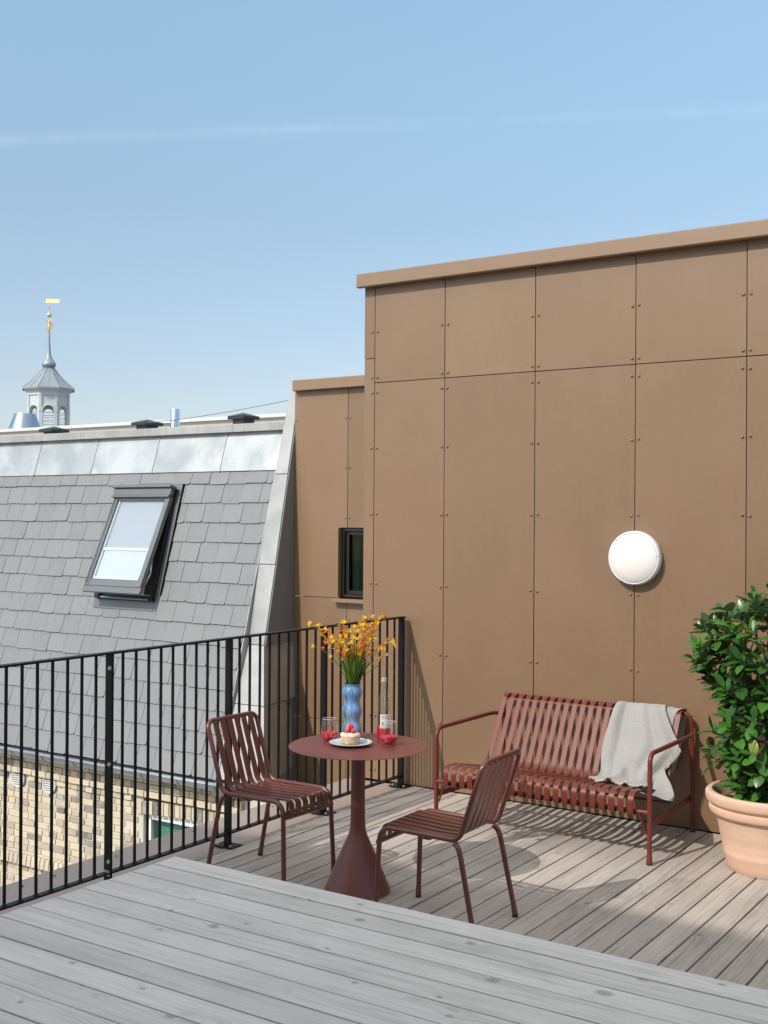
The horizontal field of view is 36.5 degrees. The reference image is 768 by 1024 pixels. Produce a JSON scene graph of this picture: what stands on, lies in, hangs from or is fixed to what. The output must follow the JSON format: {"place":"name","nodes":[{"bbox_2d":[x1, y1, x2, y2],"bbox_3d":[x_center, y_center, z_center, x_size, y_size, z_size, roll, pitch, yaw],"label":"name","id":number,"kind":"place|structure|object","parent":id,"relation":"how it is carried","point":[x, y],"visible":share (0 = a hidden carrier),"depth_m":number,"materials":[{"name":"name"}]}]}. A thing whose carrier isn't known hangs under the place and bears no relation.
{"place":"outdoors","nodes":[
{"label":"outdoors","id":0,"kind":"place"},
{"bbox_2d":[22,290,74,426],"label":"lantern tower","id":1,"kind":"structure","parent":0,"point":[47,386],"depth_m":59.24,"materials":[{"name":"pale grey painted wood"},{"name":"grey lead"},{"name":"gilded metal"}]},
{"bbox_2d":[0,388,298,886],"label":"slate house","id":2,"kind":"structure","parent":0,"point":[175,528],"depth_m":12.65,"materials":[{"name":"stone"}]},
{"bbox_2d":[82,483,182,611],"bbox_3d":[-2.776,0.372,12.838,0.980,1.396,0.641,0,0,34],"label":"roof window","id":3,"kind":"structure","parent":2,"relation":"in","point":[134,544],"depth_m":12.76,"materials":[{"name":"grey glass"}]},
{"bbox_2d":[149,815,202,839],"bbox_3d":[-1.853,3.791,11.836,1.480,1.520,0.105,0,0,34],"label":"window","id":4,"kind":"structure","parent":2,"relation":"in","point":[153,819],"depth_m":12.16,"materials":[{"name":"white paint"}]},
{"bbox_2d":[0,0,767,428],"label":"sky","id":5,"kind":"structure","parent":0,"point":[202,190],"materials":[{"name":"blue"}]},
{"bbox_3d":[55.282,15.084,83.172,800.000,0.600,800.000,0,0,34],"label":"ground","id":6,"kind":"structure","parent":0,"visible":0},
{"bbox_2d":[292,219,767,833],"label":"clad building","id":7,"kind":"structure","parent":6,"relation":"on","point":[496,455],"depth_m":7.72,"materials":[{"name":"metal"}]},
{"bbox_2d":[0,778,396,914],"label":"edge flashing","id":8,"kind":"object","parent":7,"relation":"attached to","point":[191,853],"visible":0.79,"depth_m":6.67,"materials":[{"name":"metal"}]},
{"bbox_2d":[0,616,412,910],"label":"railing","id":9,"kind":"object","parent":8,"relation":"on","point":[226,843],"visible":0.85,"depth_m":6.33,"materials":[{"name":"black metal"}]},
{"bbox_2d":[331,528,363,603],"bbox_3d":[-0.101,0.533,11.495,0.898,0.741,0.200,0,0,34],"label":"window","id":10,"kind":"structure","parent":7,"relation":"in","point":[350,540],"depth_m":11.69,"materials":[{"name":"black glass"}]},
{"bbox_2d":[608,531,661,584],"bbox_3d":[1.567,0.289,7.298,0.340,0.340,0.102,0,0,34],"label":"wall lamp","id":11,"kind":"object","parent":7,"relation":"attached to","point":[634,557],"visible":1,"depth_m":7.26,"materials":[{"name":"white glass"}]},
{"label":"lower deck substructure","id":12,"kind":"structure","parent":7,"relation":"attached to","visible":0},
{"bbox_2d":[192,786,767,990],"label":"deck","id":13,"kind":"structure","parent":12,"relation":"on","point":[688,901],"depth_m":6.14,"materials":[{"name":"grey wood"}]},
{"bbox_2d":[206,711,335,880],"bbox_3d":[-0.612,1.517,6.219,0.592,0.812,0.446,0,0,36],"label":"slatted chair","id":14,"kind":"object","parent":13,"relation":"on","point":[273,790],"visible":0.96,"depth_m":6.23,"materials":[{"name":"red metal"}]},
{"bbox_2d":[288,733,427,900],"bbox_3d":[-0.133,1.554,5.906,0.707,0.740,0.707,0,0,34],"label":"round table","id":15,"kind":"object","parent":13,"relation":"on","point":[352,874],"visible":0.88,"depth_m":5.83,"materials":[{"name":"red metal"}]},
{"bbox_2d":[321,717,337,741],"bbox_3d":[-0.282,1.125,6.009,0.089,0.119,0.089,0,0,34],"label":"drinking glass","id":16,"kind":"object","parent":15,"relation":"on","point":[328,735],"visible":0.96,"depth_m":5.98,"materials":[{"name":"red"}]},
{"bbox_2d":[329,738,371,746],"bbox_3d":[-0.169,1.174,5.911,0.219,0.016,0.219,0,0,34],"label":"plate","id":17,"kind":"object","parent":15,"relation":"on","point":[362,742],"visible":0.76,"depth_m":5.91,"materials":[{"name":"white ceramic"}]},
{"bbox_2d":[340,732,360,744],"bbox_3d":[-0.171,1.147,5.912,0.107,0.058,0.106,0,0,34],"label":"cake","id":18,"kind":"object","parent":17,"relation":"on","point":[349,738],"visible":0.97,"depth_m":5.87,"materials":[{"name":"beige food"}]},
{"bbox_2d":[342,682,361,734],"bbox_3d":[-0.167,1.041,6.087,0.103,0.289,0.103,0,0,34],"label":"vase","id":19,"kind":"object","parent":15,"relation":"on","point":[352,709],"visible":0.87,"depth_m":6.05,"materials":[{"name":"blue glass"}]},
{"bbox_2d":[306,613,398,684],"bbox_3d":[-0.163,0.736,6.082,0.483,0.418,0.202,0,0,-9],"label":"flower bouquet","id":20,"kind":"object","parent":19,"relation":"in","point":[355,668],"visible":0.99,"depth_m":6.07,"materials":[{"name":"yellow plant"}]},
{"bbox_2d":[376,677,390,740],"bbox_3d":[-0.001,1.025,6.061,0.076,0.322,0.076,0,0,34],"label":"juice bottle","id":21,"kind":"object","parent":15,"relation":"on","point":[386,724],"visible":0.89,"depth_m":6.03,"materials":[{"name":"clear glass"}]},
{"bbox_2d":[380,721,397,745],"bbox_3d":[0.026,1.126,5.922,0.089,0.119,0.089,0,0,34],"label":"drinking glass","id":22,"kind":"object","parent":15,"relation":"on","point":[388,739],"visible":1,"depth_m":5.90,"materials":[{"name":"red"}]},
{"bbox_2d":[373,749,520,923],"bbox_3d":[0.305,1.519,5.504,0.592,0.812,0.446,0,0,32],"label":"slatted chair","id":23,"kind":"object","parent":13,"relation":"on","point":[438,824],"visible":0.99,"depth_m":5.47,"materials":[{"name":"red metal"}]},
{"bbox_2d":[434,692,695,865],"bbox_3d":[1.106,1.569,7.094,1.401,0.742,0.868,0,0,34],"label":"slatted bench","id":24,"kind":"object","parent":13,"relation":"on","point":[504,717],"visible":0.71,"depth_m":7.14,"materials":[{"name":"red metal"}]},
{"bbox_2d":[589,701,686,800],"bbox_3d":[1.519,1.400,6.933,0.497,0.448,0.727,0,0,22],"label":"throw blanket","id":25,"kind":"object","parent":24,"relation":"on","point":[636,734],"visible":0.96,"depth_m":7.03,"materials":[{"name":"grey fabric"}]},
{"bbox_2d":[705,779,767,879],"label":"flower pot","id":26,"kind":"object","parent":13,"relation":"on","point":[743,826],"visible":0.71,"depth_m":6.16,"materials":[{"name":"ceramic"}]},
{"bbox_2d":[679,581,767,803],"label":"laurel shrub","id":27,"kind":"object","parent":26,"relation":"on","point":[744,705],"visible":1,"depth_m":6.22,"materials":[{"name":"green plant"}]},
{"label":"upper deck substructure","id":28,"kind":"structure","parent":7,"relation":"on","visible":0},
{"bbox_2d":[0,857,767,1023],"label":"deck","id":29,"kind":"structure","parent":28,"relation":"on","point":[175,940],"depth_m":3.63,"materials":[{"name":"grey wood"}]}
]}

